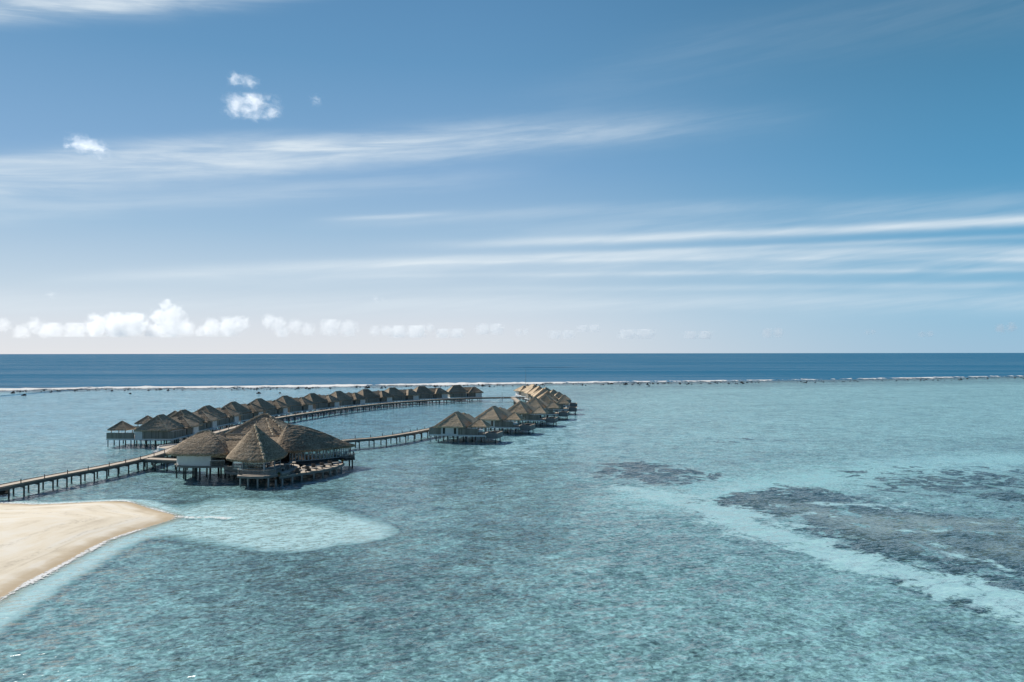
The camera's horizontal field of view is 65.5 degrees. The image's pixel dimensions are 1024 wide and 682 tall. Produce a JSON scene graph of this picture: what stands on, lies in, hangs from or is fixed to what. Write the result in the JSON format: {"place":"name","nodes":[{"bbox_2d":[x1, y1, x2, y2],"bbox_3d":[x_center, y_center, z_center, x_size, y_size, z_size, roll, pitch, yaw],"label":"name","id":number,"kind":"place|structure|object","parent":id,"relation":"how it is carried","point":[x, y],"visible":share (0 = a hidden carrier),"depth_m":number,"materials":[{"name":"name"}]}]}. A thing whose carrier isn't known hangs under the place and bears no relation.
{"place":"outdoors","nodes":[
{"label":"outdoors","id":0,"kind":"place"},
{"bbox_2d":[0,376,1023,681],"bbox_3d":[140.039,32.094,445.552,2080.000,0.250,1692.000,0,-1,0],"label":"seabed","id":1,"kind":"structure","parent":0,"point":[576,640],"depth_m":92.40,"materials":[{"name":"teal sand"}]},
{"bbox_2d":[0,445,176,499],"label":"jetty","id":2,"kind":"object","parent":1,"relation":"on","point":[56,476],"visible":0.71,"depth_m":155.58,"materials":[{"name":"wood"}]},
{"bbox_2d":[106,414,202,446],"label":"water villa","id":3,"kind":"object","parent":1,"relation":"on","point":[161,427],"visible":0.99,"depth_m":218.79,"materials":[{"name":"brown plant"}]},
{"bbox_2d":[142,457,187,471],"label":"jetty","id":4,"kind":"object","parent":1,"relation":"on","point":[156,460],"visible":0.69,"depth_m":173.13,"materials":[{"name":"wood"}]},
{"bbox_2d":[157,444,176,457],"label":"landing","id":5,"kind":"object","parent":1,"relation":"on","point":[161,447],"visible":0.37,"depth_m":196.22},
{"bbox_2d":[133,409,220,434],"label":"water villa","id":6,"kind":"object","parent":1,"relation":"on","point":[207,420],"visible":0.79,"depth_m":244.64,"materials":[{"name":"plant"}]},
{"bbox_2d":[0,496,402,641],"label":"sandbank","id":7,"kind":"structure","parent":1,"relation":"on","point":[38,538],"depth_m":110.78,"materials":[{"name":"beige sand"}]},
{"bbox_2d":[0,490,10,495],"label":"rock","id":8,"kind":"object","parent":7,"relation":"on","point":[3,493],"visible":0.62,"depth_m":142.51,"materials":[{"name":"black stone"}]},
{"bbox_2d":[0,500,175,601],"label":"shore wash","id":9,"kind":"object","parent":7,"relation":"on","point":[35,579],"visible":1,"depth_m":98.64,"materials":[{"name":"liquid"}]},
{"bbox_2d":[167,405,241,430],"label":"water villa","id":10,"kind":"object","parent":1,"relation":"on","point":[227,415],"visible":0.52,"depth_m":263.76,"materials":[{"name":"plant"}]},
{"bbox_2d":[195,401,265,426],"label":"water villa","id":11,"kind":"object","parent":1,"relation":"on","point":[248,411],"visible":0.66,"depth_m":282.89,"materials":[{"name":"plant"}]},
{"bbox_2d":[166,413,354,487],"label":"overwater restaurant","id":12,"kind":"structure","parent":1,"relation":"on","point":[263,446],"depth_m":162.16,"materials":[{"name":"brown plant"}]},
{"bbox_2d":[233,462,241,470],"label":"window","id":13,"kind":"structure","parent":12,"relation":"in","point":[235,464],"depth_m":157.40,"materials":[{"name":"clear glass"}]},
{"bbox_2d":[242,462,262,471],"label":"window","id":14,"kind":"structure","parent":12,"relation":"in","point":[242,462],"depth_m":156.14,"materials":[{"name":"glass"}]},
{"bbox_2d":[265,461,274,471],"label":"window","id":15,"kind":"structure","parent":12,"relation":"in","point":[268,465],"depth_m":157.06,"materials":[{"name":"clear glass"}]},
{"bbox_2d":[275,459,280,468],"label":"window","id":16,"kind":"structure","parent":12,"relation":"in","point":[278,462],"depth_m":160.51,"materials":[{"name":"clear glass"}]},
{"bbox_2d":[250,398,290,416],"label":"water villa","id":17,"kind":"object","parent":1,"relation":"on","point":[275,407],"visible":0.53,"depth_m":304.40,"materials":[{"name":"plant"}]},
{"bbox_2d":[276,395,315,416],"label":"water villa","id":18,"kind":"object","parent":1,"relation":"on","point":[299,404],"visible":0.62,"depth_m":323.70,"materials":[{"name":"plant"}]},
{"bbox_2d":[291,393,341,412],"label":"water villa","id":19,"kind":"object","parent":1,"relation":"on","point":[323,402],"visible":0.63,"depth_m":342.48,"materials":[{"name":"plant"}]},
{"bbox_2d":[318,391,367,407],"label":"water villa","id":20,"kind":"object","parent":1,"relation":"on","point":[351,399],"visible":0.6,"depth_m":362.02,"materials":[{"name":"plant"}]},
{"bbox_2d":[213,397,525,433],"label":"jetty","id":21,"kind":"object","parent":1,"relation":"on","point":[288,417],"visible":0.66,"depth_m":352.19,"materials":[{"name":"wood"}]},
{"bbox_2d":[348,389,394,407],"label":"water villa","id":22,"kind":"object","parent":1,"relation":"on","point":[381,396],"visible":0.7,"depth_m":380.19,"materials":[{"name":"plant"}]},
{"bbox_2d":[373,387,420,403],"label":"water villa","id":23,"kind":"object","parent":1,"relation":"on","point":[405,395],"visible":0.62,"depth_m":397.93,"materials":[{"name":"plant"}]},
{"bbox_2d":[309,397,519,453],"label":"jetty","id":24,"kind":"object","parent":1,"relation":"on","point":[420,431],"visible":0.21,"depth_m":222.85,"materials":[{"name":"wood"}]},
{"bbox_2d":[411,386,449,401],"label":"water villa","id":25,"kind":"object","parent":1,"relation":"on","point":[431,393],"visible":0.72,"depth_m":413.92,"materials":[{"name":"plant"}]},
{"bbox_2d":[446,385,483,400],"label":"water villa","id":26,"kind":"object","parent":1,"relation":"on","point":[457,391],"visible":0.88,"depth_m":425.90,"materials":[{"name":"plant"}]},
{"bbox_2d":[429,411,502,442],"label":"water villa","id":27,"kind":"object","parent":1,"relation":"on","point":[457,423],"visible":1,"depth_m":227.65,"materials":[{"name":"brown plant"}]},
{"bbox_2d":[475,406,534,433],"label":"water villa","id":28,"kind":"object","parent":1,"relation":"on","point":[495,417],"visible":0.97,"depth_m":251.74,"materials":[{"name":"plant"}]},
{"bbox_2d":[507,401,557,426],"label":"water villa","id":29,"kind":"object","parent":1,"relation":"on","point":[528,412],"visible":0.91,"depth_m":278.23,"materials":[{"name":"plant"}]},
{"bbox_2d":[511,384,554,399],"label":"water villa","id":30,"kind":"object","parent":1,"relation":"on","point":[521,390],"visible":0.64,"depth_m":438.93,"materials":[{"name":"plant"}]},
{"bbox_2d":[524,386,559,400],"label":"water villa","id":31,"kind":"object","parent":1,"relation":"on","point":[528,392],"visible":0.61,"depth_m":412.02,"materials":[{"name":"plant"}]},
{"bbox_2d":[526,397,568,418],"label":"water villa","id":32,"kind":"object","parent":1,"relation":"on","point":[535,402],"visible":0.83,"depth_m":305.16,"materials":[{"name":"plant"}]},
{"bbox_2d":[527,388,570,402],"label":"water villa","id":33,"kind":"object","parent":1,"relation":"on","point":[537,393],"visible":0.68,"depth_m":385.41,"materials":[{"name":"plant"}]},
{"bbox_2d":[537,391,576,407],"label":"water villa","id":34,"kind":"object","parent":1,"relation":"on","point":[564,396],"visible":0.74,"depth_m":358.37,"materials":[{"name":"plant"}]},
{"bbox_2d":[539,393,576,413],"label":"water villa","id":35,"kind":"object","parent":1,"relation":"on","point":[546,398],"visible":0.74,"depth_m":331.09,"materials":[{"name":"plant"}]},
{"bbox_2d":[0,376,1023,681],"bbox_3d":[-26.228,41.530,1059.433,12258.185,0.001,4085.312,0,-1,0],"label":"lagoon water","id":36,"kind":"structure","parent":0,"point":[622,428],"depth_m":175.70,"materials":[{"name":"teal liquid"}]},
{"bbox_2d":[174,515,228,518],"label":"shore wash","id":37,"kind":"object","parent":36,"relation":"on","point":[180,516],"visible":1,"depth_m":121.39,"materials":[{"name":"liquid"}]},
{"bbox_2d":[0,375,1019,390],"bbox_3d":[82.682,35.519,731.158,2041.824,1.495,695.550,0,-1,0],"label":"surf","id":38,"kind":"structure","parent":36,"relation":"on","point":[336,385],"depth_m":611.13,"materials":[{"name":"liquid"}]},
{"bbox_2d":[0,353,1023,389],"bbox_3d":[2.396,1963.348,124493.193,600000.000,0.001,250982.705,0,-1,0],"label":"ocean","id":39,"kind":"structure","parent":0,"point":[67,370],"depth_m":1360.70,"materials":[{"name":"liquid"}]},
{"bbox_2d":[0,0,1023,353],"label":"sky","id":40,"kind":"structure","parent":0,"point":[177,176],"materials":[{"name":"blue"}]}
]}

